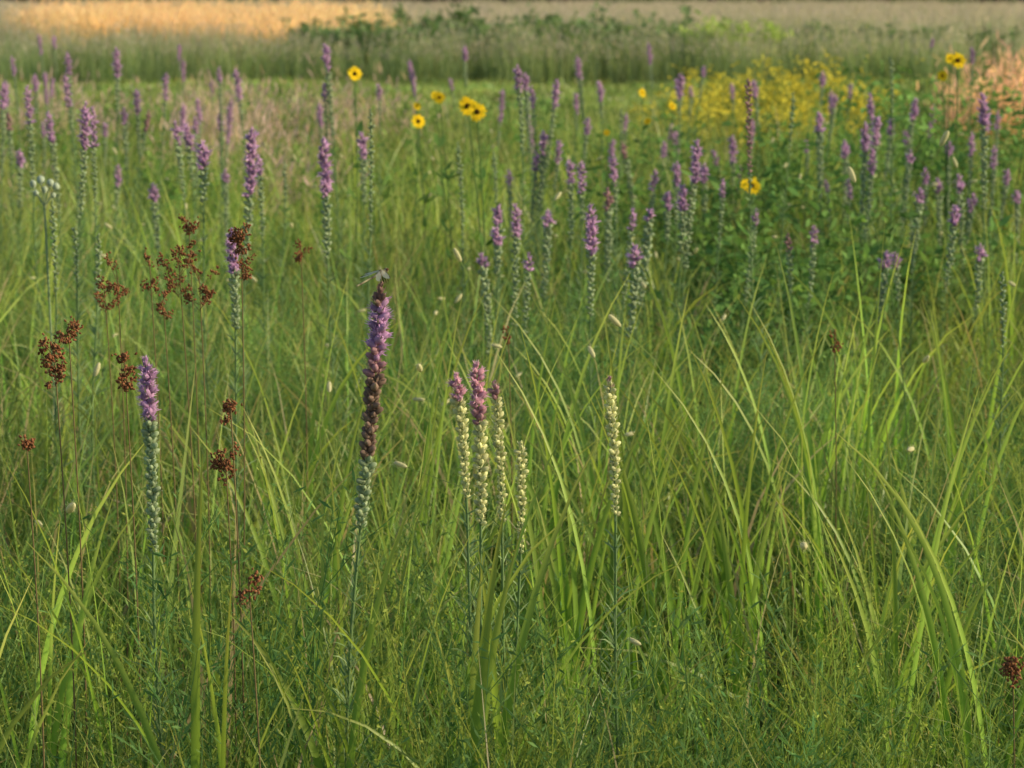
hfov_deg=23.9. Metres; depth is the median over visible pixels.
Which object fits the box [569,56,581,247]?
blazing star
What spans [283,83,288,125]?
blazing star
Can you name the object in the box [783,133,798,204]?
blazing star
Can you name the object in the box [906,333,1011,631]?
cordgrass clump
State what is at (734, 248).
sunflower
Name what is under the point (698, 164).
blazing star
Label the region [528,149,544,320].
blazing star
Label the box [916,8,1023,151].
golden grass
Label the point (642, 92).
sunflower
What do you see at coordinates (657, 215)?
leafy shrub
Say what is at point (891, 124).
blazing star
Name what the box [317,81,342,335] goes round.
blazing star
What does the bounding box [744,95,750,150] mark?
blazing star
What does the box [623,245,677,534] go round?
blazing star
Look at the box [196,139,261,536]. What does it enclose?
blazing star
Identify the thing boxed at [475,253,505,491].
blazing star
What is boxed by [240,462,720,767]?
cordgrass clump
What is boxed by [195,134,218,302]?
blazing star
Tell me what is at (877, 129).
blazing star
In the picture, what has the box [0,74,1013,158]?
mown grass
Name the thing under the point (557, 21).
distant shrub
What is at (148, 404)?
blazing star
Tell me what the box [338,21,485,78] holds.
distant shrub
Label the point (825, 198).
blazing star
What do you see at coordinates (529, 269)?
blazing star
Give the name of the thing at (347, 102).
blazing star
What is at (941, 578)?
cordgrass clump
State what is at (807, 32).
distant shrub
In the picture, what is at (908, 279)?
blazing star
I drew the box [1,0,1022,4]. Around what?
distant trees
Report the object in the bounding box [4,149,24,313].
blazing star
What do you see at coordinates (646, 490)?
cordgrass clump
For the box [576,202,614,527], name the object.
blazing star
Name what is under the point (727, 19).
distant shrub
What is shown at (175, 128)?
blazing star
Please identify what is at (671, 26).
distant shrub
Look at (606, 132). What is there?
sunflower
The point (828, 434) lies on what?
cordgrass clump
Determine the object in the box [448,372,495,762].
blazing star
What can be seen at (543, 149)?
blazing star
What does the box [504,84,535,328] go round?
blazing star
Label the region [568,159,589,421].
blazing star
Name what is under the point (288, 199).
blazing star
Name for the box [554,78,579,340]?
blazing star
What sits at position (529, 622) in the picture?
cordgrass clump
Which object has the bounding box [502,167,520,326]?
blazing star
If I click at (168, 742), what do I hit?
cordgrass clump
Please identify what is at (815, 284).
leafy shrub
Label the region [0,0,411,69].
golden grass
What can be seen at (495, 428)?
blazing star
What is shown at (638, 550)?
cordgrass clump
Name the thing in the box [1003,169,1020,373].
blazing star
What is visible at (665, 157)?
blazing star
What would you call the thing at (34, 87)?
blazing star
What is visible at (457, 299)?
foxtail grass
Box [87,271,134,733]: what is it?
rush plant
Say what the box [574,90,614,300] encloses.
blazing star
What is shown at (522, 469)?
blazing star
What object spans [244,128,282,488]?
blazing star
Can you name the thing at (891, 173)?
blazing star
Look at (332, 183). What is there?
blazing star
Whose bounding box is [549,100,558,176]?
blazing star
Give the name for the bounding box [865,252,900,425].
blazing star
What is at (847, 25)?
distant shrub
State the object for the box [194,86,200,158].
blazing star
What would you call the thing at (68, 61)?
blazing star
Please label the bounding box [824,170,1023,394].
leafy shrub
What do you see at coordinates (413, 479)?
cordgrass clump
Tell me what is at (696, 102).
goldenrod plant
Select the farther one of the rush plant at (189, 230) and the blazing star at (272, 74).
the blazing star at (272, 74)
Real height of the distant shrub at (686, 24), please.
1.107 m
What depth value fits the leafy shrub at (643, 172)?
10.98 m
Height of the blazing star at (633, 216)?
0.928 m
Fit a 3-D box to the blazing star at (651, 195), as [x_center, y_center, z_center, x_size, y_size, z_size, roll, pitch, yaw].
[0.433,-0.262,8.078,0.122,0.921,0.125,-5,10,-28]
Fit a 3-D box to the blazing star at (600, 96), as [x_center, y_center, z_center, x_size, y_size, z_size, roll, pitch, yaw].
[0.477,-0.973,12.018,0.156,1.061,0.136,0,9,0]
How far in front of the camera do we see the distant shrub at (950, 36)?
43.30 m
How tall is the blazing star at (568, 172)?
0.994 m
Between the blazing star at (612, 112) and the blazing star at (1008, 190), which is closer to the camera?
the blazing star at (1008, 190)
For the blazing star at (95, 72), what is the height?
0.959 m
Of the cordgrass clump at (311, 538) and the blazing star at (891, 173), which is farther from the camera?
the blazing star at (891, 173)
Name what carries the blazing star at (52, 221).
on the ground at (550, 78)
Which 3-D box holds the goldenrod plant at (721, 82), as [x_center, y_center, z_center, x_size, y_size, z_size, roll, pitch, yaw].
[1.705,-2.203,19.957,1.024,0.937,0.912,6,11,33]
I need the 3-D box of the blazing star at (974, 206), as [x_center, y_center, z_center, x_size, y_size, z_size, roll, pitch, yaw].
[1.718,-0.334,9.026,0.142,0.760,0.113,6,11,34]
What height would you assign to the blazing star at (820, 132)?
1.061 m
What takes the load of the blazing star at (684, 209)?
on the ground at (550, 78)
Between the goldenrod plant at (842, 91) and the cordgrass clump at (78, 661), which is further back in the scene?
the goldenrod plant at (842, 91)
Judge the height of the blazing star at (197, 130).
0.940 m
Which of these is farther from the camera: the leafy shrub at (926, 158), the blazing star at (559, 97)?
the leafy shrub at (926, 158)
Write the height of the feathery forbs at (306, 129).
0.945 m
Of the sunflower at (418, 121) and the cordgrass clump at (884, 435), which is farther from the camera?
the sunflower at (418, 121)
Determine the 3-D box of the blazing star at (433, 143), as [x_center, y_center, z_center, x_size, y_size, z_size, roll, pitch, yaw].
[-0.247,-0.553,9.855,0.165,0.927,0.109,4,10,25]
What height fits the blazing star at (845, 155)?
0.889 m
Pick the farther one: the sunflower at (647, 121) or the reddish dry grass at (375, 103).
the reddish dry grass at (375, 103)
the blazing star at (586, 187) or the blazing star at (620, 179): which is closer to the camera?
the blazing star at (620, 179)
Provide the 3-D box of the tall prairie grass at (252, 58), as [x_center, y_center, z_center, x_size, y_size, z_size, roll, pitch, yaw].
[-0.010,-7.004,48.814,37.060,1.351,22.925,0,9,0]
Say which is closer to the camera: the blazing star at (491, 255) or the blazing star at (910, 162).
the blazing star at (491, 255)
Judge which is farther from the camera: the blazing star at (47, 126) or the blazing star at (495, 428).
the blazing star at (47, 126)
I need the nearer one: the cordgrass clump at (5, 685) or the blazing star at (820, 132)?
the cordgrass clump at (5, 685)
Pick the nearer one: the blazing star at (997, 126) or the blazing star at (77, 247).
the blazing star at (77, 247)
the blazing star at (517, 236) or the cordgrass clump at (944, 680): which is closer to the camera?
the cordgrass clump at (944, 680)
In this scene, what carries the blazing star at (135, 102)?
on the ground at (550, 78)
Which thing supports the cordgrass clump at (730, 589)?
on the ground at (550, 78)
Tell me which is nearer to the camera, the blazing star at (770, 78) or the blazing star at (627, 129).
the blazing star at (627, 129)
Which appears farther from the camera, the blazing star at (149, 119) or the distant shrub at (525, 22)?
the distant shrub at (525, 22)
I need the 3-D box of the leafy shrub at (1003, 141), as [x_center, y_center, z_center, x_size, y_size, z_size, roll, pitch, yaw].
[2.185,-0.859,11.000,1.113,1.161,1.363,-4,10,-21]
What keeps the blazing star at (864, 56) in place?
on the ground at (550, 78)
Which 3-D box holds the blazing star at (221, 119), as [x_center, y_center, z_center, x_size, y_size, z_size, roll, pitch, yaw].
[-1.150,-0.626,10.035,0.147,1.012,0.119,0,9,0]
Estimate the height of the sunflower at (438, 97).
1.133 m
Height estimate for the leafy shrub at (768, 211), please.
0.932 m
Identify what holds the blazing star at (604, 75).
on the ground at (550, 78)
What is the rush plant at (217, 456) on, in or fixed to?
on the ground at (550, 78)
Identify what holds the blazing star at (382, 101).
on the ground at (550, 78)
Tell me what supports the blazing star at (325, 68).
on the ground at (550, 78)
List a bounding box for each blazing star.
[0,82,24,346]
[2,113,19,268]
[4,55,21,218]
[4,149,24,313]
[9,85,39,418]
[28,75,37,216]
[33,110,60,390]
[33,200,82,629]
[38,121,51,236]
[58,75,82,365]
[63,50,85,311]
[64,101,107,523]
[64,225,109,613]
[75,106,116,484]
[81,234,148,604]
[92,66,103,137]
[99,47,121,284]
[102,122,132,256]
[106,121,116,230]
[114,89,137,319]
[120,107,158,332]
[132,44,141,184]
[134,354,191,767]
[142,110,157,265]
[145,60,175,298]
[146,181,169,396]
[156,121,187,431]
[160,72,185,324]
[164,124,193,399]
[191,117,217,284]
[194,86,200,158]
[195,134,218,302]
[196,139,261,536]
[205,66,230,315]
[206,129,220,273]
[214,226,266,690]
[215,111,246,342]
[221,168,240,336]
[229,50,241,150]
[242,149,251,222]
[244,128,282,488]
[256,155,276,420]
[270,68,282,161]
[282,160,308,395]
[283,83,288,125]
[305,137,348,496]
[314,178,336,334]
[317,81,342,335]
[320,43,348,324]
[325,280,393,767]
[343,90,353,212]
[348,108,399,529]
[356,133,374,338]
[375,84,397,272]
[429,134,466,335]
[443,142,471,444]
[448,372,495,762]
[449,360,513,767]
[463,226,503,530]
[474,151,497,363]
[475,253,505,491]
[479,379,536,767]
[486,440,546,767]
[493,207,523,484]
[494,51,509,222]
[501,117,518,248]
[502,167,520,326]
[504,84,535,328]
[509,204,534,480]
[510,98,521,152]
[512,63,557,393]
[515,250,550,507]
[523,72,568,322]
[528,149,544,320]
[534,132,547,328]
[539,60,545,143]
[539,208,556,491]
[541,141,563,356]
[543,156,576,364]
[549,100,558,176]
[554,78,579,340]
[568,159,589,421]
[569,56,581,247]
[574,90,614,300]
[575,117,590,298]
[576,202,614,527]
[579,376,635,767]
[587,117,610,303]
[587,189,611,377]
[589,154,617,397]
[594,82,609,205]
[600,65,611,206]
[601,108,629,313]
[601,141,623,301]
[604,34,611,122]
[609,98,616,153]
[621,207,657,480]
[623,113,629,187]
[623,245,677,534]
[630,168,659,405]
[636,208,667,451]
[649,161,682,393]
[658,192,679,401]
[662,140,671,248]
[671,184,700,475]
[675,108,691,249]
[680,139,713,464]
[685,164,706,318]
[710,177,730,423]
[711,150,721,251]
[712,78,723,182]
[734,54,749,200]
[737,164,748,251]
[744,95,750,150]
[745,78,803,489]
[750,209,775,456]
[764,232,791,499]
[766,75,773,151]
[779,92,815,411]
[781,101,788,146]
[782,226,816,439]
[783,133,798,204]
[803,140,813,236]
[807,112,829,300]
[821,177,830,308]
[829,91,834,125]
[840,141,850,274]
[841,121,871,349]
[843,178,857,276]
[851,148,875,385]
[859,53,866,138]
[859,93,874,275]
[864,250,892,425]
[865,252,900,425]
[866,116,883,331]
[867,56,897,385]
[884,117,895,221]
[885,79,895,186]
[891,148,915,374]
[894,54,916,164]
[894,217,923,440]
[897,40,906,136]
[899,80,907,135]
[901,98,918,227]
[901,137,909,205]
[905,167,926,312]
[917,188,938,421]
[924,121,933,211]
[924,203,959,477]
[934,178,951,284]
[935,244,982,466]
[944,141,961,242]
[950,172,965,336]
[963,192,979,326]
[965,132,977,312]
[966,271,1014,648]
[971,93,1004,412]
[989,110,1004,271]
[991,146,1001,313]
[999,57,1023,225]
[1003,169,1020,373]
[1004,191,1021,352]
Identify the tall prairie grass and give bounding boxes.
[0,0,1023,30]
[0,3,1023,87]
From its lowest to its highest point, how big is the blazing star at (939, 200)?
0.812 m
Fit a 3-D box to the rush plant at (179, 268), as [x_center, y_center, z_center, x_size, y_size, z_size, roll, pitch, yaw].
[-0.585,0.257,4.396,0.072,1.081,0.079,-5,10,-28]
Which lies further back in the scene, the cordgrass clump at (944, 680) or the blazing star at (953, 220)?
the blazing star at (953, 220)
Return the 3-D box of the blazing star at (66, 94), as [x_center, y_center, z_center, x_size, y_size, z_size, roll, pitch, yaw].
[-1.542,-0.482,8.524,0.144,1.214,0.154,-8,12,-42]
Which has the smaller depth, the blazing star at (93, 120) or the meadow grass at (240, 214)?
the blazing star at (93, 120)
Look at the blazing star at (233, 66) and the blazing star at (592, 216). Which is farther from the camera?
the blazing star at (233, 66)
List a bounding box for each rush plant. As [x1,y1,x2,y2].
[15,432,49,767]
[42,333,71,766]
[51,313,85,767]
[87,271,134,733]
[102,253,137,680]
[107,344,144,767]
[137,259,167,766]
[148,285,174,716]
[158,229,204,742]
[182,213,202,750]
[184,249,219,620]
[211,447,242,767]
[217,397,246,767]
[223,552,262,767]
[229,217,254,756]
[292,237,310,577]
[501,325,514,697]
[827,332,838,715]
[1001,658,1022,767]
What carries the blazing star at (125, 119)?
on the ground at (550, 78)
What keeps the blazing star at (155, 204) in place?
on the ground at (550, 78)
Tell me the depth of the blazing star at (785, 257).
7.04 m
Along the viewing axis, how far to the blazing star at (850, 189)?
9.00 m
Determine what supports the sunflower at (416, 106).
on the ground at (550, 78)
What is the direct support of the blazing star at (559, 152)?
on the ground at (550, 78)
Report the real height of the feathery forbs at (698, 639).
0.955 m
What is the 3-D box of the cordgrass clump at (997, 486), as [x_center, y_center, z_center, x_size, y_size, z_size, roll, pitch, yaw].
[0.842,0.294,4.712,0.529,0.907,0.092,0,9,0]
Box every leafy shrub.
[508,90,680,210]
[556,161,737,311]
[589,112,818,299]
[646,250,878,451]
[666,148,932,360]
[668,174,930,421]
[751,58,906,224]
[754,81,996,247]
[797,65,1023,188]
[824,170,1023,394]
[831,78,1023,233]
[866,67,1023,263]
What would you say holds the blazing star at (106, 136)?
on the ground at (550, 78)
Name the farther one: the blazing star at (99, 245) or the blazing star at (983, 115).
the blazing star at (983, 115)
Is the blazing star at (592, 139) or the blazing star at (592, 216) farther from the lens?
the blazing star at (592, 139)
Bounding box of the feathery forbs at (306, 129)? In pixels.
[0,69,1023,324]
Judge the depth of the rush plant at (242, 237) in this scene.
4.22 m
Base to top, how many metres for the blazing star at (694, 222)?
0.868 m
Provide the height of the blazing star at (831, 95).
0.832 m
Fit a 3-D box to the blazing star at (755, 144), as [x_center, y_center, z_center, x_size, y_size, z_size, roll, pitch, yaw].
[0.700,-0.166,6.389,0.204,1.276,0.123,0,9,0]
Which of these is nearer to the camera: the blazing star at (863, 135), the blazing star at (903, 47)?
the blazing star at (863, 135)
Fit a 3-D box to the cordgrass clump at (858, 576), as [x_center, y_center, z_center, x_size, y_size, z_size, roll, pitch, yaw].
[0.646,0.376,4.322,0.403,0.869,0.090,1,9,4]
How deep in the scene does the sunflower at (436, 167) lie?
9.51 m
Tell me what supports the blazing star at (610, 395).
on the ground at (550, 78)
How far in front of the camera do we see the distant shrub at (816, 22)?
47.34 m
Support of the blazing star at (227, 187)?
on the ground at (550, 78)
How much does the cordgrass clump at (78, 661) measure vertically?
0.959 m
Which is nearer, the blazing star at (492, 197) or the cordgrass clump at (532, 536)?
the cordgrass clump at (532, 536)
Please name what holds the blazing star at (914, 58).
on the ground at (550, 78)
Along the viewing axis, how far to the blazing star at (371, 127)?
6.01 m
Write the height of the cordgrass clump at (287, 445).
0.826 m
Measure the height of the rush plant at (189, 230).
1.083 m
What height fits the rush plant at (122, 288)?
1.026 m
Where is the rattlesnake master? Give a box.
[29,175,61,532]
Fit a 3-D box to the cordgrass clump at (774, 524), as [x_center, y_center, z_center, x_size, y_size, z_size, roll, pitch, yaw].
[0.504,0.315,4.722,0.394,0.861,0.180,0,9,0]
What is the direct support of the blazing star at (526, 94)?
on the ground at (550, 78)
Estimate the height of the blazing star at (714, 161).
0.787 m
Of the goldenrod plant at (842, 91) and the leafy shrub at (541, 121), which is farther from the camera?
the goldenrod plant at (842, 91)
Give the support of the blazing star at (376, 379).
on the ground at (550, 78)
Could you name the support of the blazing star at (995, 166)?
on the ground at (550, 78)
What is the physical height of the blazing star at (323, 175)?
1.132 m
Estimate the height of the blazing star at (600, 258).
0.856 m
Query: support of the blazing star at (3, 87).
on the ground at (550, 78)
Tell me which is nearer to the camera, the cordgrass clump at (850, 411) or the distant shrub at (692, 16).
the cordgrass clump at (850, 411)
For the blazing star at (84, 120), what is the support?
on the ground at (550, 78)
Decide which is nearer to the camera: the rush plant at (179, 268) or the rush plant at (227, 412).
the rush plant at (227, 412)
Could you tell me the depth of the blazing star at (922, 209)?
8.04 m
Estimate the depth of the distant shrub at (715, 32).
41.28 m
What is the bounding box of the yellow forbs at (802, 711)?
[0,257,1023,767]
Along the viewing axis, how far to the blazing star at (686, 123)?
10.79 m
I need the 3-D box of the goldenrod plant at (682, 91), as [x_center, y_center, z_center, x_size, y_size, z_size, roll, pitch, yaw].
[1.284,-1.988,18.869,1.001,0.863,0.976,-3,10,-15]
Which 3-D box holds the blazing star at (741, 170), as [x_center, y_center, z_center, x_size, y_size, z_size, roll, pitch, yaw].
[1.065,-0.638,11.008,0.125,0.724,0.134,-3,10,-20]
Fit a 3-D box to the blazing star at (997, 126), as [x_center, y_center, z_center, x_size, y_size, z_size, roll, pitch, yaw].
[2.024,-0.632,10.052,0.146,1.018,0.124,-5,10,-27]
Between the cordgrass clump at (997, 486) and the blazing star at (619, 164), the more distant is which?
the blazing star at (619, 164)
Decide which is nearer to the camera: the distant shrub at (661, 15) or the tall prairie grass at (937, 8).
the distant shrub at (661, 15)
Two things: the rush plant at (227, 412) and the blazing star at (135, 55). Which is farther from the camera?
the blazing star at (135, 55)
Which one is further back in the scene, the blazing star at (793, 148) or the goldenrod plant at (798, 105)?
the goldenrod plant at (798, 105)
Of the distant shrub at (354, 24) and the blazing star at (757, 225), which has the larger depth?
the distant shrub at (354, 24)
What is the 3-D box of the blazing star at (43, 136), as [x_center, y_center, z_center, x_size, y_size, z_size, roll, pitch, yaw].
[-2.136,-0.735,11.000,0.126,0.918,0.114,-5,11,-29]
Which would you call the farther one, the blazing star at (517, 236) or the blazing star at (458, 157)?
the blazing star at (458, 157)
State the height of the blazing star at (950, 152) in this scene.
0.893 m
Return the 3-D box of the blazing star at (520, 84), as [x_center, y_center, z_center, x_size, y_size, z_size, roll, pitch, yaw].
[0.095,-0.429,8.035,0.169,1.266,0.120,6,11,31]
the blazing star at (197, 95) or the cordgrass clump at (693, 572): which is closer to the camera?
the cordgrass clump at (693, 572)
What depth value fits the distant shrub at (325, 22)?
42.09 m
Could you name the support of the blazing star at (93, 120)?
on the ground at (550, 78)
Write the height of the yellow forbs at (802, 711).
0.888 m
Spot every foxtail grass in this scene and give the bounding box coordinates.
[1,121,1023,730]
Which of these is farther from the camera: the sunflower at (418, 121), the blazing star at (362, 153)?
the sunflower at (418, 121)
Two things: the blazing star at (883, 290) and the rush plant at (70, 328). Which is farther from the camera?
the blazing star at (883, 290)
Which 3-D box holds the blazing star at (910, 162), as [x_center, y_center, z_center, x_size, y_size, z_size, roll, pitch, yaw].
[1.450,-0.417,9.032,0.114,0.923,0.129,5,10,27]
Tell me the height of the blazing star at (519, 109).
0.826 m
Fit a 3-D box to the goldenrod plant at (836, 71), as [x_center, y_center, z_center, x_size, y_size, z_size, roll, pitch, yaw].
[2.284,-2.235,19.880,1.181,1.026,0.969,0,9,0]
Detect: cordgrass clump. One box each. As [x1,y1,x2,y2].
[0,387,159,767]
[0,456,291,767]
[1,466,149,767]
[218,357,389,767]
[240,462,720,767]
[248,303,408,671]
[249,402,471,767]
[302,306,481,731]
[458,334,710,763]
[459,403,626,765]
[466,343,649,687]
[482,310,686,767]
[490,283,661,618]
[507,307,766,719]
[527,364,838,765]
[543,313,789,766]
[555,313,765,759]
[630,241,728,599]
[659,369,835,763]
[674,334,881,738]
[741,391,1023,767]
[748,282,906,665]
[765,353,992,766]
[801,291,919,744]
[802,270,925,627]
[814,339,1023,758]
[892,410,1023,767]
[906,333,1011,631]
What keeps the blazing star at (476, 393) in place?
on the ground at (550, 78)
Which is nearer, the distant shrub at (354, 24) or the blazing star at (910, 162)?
the blazing star at (910, 162)
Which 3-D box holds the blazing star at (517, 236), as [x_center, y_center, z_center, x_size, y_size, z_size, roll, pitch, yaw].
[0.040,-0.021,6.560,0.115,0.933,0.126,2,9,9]
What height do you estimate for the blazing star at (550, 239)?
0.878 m
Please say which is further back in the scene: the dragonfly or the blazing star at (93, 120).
the blazing star at (93, 120)
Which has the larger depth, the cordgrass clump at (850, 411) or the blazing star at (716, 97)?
the blazing star at (716, 97)
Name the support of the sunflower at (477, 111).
on the ground at (550, 78)
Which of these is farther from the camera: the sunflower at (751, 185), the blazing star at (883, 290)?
the sunflower at (751, 185)
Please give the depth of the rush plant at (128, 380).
3.75 m
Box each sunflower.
[347,66,375,362]
[404,102,432,309]
[404,114,427,336]
[426,91,446,293]
[427,91,455,306]
[458,96,479,368]
[468,102,500,371]
[604,129,630,310]
[630,88,649,199]
[641,117,657,271]
[660,102,676,237]
[731,178,769,359]
[736,177,761,466]
[930,54,954,328]
[934,71,960,286]
[942,53,976,379]
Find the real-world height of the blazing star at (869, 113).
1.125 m
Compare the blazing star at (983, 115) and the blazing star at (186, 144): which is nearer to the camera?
the blazing star at (983, 115)
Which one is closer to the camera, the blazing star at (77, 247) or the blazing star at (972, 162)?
the blazing star at (77, 247)
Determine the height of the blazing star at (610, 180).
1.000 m
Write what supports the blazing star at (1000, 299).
on the ground at (550, 78)
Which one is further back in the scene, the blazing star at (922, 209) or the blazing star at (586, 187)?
the blazing star at (586, 187)
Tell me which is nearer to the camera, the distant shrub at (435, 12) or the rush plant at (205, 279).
the rush plant at (205, 279)
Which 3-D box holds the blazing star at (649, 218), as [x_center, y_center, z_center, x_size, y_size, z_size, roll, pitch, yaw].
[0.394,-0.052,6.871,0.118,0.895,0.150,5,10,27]
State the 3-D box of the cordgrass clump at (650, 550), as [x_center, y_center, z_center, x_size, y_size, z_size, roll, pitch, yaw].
[0.282,0.314,4.641,0.405,0.889,0.172,0,9,0]
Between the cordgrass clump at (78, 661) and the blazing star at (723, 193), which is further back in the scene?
the blazing star at (723, 193)
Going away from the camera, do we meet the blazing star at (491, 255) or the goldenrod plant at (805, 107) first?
the blazing star at (491, 255)
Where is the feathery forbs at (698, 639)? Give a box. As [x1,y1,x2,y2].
[0,165,1023,767]
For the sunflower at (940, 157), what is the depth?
9.00 m
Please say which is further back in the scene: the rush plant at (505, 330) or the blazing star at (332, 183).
the blazing star at (332, 183)
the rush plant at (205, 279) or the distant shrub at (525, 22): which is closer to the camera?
the rush plant at (205, 279)
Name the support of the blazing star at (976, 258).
on the ground at (550, 78)
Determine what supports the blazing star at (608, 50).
on the ground at (550, 78)
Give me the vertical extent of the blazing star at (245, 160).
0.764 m
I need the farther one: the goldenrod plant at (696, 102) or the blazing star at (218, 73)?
the goldenrod plant at (696, 102)
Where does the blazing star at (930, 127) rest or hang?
on the ground at (550, 78)
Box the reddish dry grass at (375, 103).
[0,55,451,228]
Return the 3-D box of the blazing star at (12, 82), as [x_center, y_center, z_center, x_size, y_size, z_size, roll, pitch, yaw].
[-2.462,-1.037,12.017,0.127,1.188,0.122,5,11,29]
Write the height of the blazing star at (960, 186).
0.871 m
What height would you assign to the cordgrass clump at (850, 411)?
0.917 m
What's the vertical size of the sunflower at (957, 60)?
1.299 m
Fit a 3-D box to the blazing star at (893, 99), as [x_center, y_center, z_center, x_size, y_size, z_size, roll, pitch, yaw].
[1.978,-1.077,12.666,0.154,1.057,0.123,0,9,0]
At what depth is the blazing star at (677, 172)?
8.01 m
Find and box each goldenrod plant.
[610,73,733,142]
[633,70,766,149]
[655,61,794,123]
[658,58,784,129]
[690,87,806,165]
[699,53,812,128]
[713,82,854,160]
[721,50,860,133]
[758,82,866,151]
[767,51,900,129]
[797,65,889,131]
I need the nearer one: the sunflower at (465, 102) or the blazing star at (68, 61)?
the sunflower at (465, 102)
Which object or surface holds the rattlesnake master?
on the ground at (550, 78)
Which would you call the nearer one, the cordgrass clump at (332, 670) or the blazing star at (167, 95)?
the cordgrass clump at (332, 670)
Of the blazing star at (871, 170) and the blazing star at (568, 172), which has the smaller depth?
the blazing star at (568, 172)
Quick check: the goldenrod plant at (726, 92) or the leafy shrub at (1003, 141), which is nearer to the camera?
the leafy shrub at (1003, 141)
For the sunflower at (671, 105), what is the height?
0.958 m
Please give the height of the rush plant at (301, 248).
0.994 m
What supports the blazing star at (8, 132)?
on the ground at (550, 78)
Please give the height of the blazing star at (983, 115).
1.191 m
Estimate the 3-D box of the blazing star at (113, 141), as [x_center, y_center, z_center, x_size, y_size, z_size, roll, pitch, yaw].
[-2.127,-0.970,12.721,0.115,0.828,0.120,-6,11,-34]
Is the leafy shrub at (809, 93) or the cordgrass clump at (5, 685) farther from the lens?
the leafy shrub at (809, 93)
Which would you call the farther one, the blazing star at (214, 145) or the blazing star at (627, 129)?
the blazing star at (627, 129)
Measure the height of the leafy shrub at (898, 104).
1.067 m
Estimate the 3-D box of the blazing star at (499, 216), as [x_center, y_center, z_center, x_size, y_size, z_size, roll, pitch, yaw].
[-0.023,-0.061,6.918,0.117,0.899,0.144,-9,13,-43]
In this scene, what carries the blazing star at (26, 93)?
on the ground at (550, 78)
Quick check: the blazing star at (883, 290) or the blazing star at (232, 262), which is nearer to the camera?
the blazing star at (232, 262)
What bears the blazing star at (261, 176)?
on the ground at (550, 78)
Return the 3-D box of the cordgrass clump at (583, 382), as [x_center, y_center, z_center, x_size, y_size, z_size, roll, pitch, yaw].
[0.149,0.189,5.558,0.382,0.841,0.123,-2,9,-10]
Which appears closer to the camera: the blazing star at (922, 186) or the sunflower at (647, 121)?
the blazing star at (922, 186)
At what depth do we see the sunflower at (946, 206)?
9.00 m
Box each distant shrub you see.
[274,10,398,63]
[303,13,436,75]
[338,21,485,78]
[372,4,496,40]
[387,8,540,75]
[441,2,576,40]
[449,14,638,82]
[498,6,638,45]
[526,4,681,75]
[568,8,701,36]
[606,9,707,74]
[643,21,754,65]
[695,17,795,76]
[721,18,815,70]
[752,22,857,71]
[797,21,909,41]
[824,22,942,72]
[896,25,1023,74]
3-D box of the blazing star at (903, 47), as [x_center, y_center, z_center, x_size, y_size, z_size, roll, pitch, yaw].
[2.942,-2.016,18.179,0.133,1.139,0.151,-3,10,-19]
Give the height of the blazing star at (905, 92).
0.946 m
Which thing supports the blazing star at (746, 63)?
on the ground at (550, 78)
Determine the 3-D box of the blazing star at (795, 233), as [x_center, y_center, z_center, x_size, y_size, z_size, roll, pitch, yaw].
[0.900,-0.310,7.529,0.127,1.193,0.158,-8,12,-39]
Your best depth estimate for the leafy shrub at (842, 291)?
8.08 m
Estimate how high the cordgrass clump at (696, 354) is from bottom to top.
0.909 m
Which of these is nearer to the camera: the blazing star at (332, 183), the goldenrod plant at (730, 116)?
the blazing star at (332, 183)
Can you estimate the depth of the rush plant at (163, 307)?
4.44 m
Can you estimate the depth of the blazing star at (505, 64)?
13.79 m
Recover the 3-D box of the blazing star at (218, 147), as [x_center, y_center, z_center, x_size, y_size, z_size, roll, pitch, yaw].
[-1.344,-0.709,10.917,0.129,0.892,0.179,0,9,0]
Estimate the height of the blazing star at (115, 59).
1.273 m
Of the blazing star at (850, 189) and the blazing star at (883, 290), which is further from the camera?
the blazing star at (850, 189)
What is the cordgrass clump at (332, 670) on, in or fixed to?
on the ground at (550, 78)
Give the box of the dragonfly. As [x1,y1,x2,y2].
[356,268,389,286]
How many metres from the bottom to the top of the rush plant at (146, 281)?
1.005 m
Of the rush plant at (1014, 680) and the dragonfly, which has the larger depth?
the dragonfly
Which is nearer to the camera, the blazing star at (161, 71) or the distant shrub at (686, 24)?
the blazing star at (161, 71)
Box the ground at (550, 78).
[0,0,1023,767]
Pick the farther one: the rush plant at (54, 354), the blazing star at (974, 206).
the blazing star at (974, 206)
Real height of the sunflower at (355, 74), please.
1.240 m
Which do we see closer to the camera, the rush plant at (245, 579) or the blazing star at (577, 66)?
the rush plant at (245, 579)
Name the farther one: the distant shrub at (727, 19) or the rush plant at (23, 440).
the distant shrub at (727, 19)
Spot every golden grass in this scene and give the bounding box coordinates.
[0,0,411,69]
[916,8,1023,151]
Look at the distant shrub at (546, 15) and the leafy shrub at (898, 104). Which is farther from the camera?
the distant shrub at (546, 15)
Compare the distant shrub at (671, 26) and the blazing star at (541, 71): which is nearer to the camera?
the blazing star at (541, 71)
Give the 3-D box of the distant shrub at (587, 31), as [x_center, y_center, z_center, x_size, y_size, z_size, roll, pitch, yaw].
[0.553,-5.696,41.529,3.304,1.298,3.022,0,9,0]
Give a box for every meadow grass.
[0,86,1023,380]
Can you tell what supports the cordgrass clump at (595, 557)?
on the ground at (550, 78)
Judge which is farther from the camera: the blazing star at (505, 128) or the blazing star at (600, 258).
the blazing star at (505, 128)

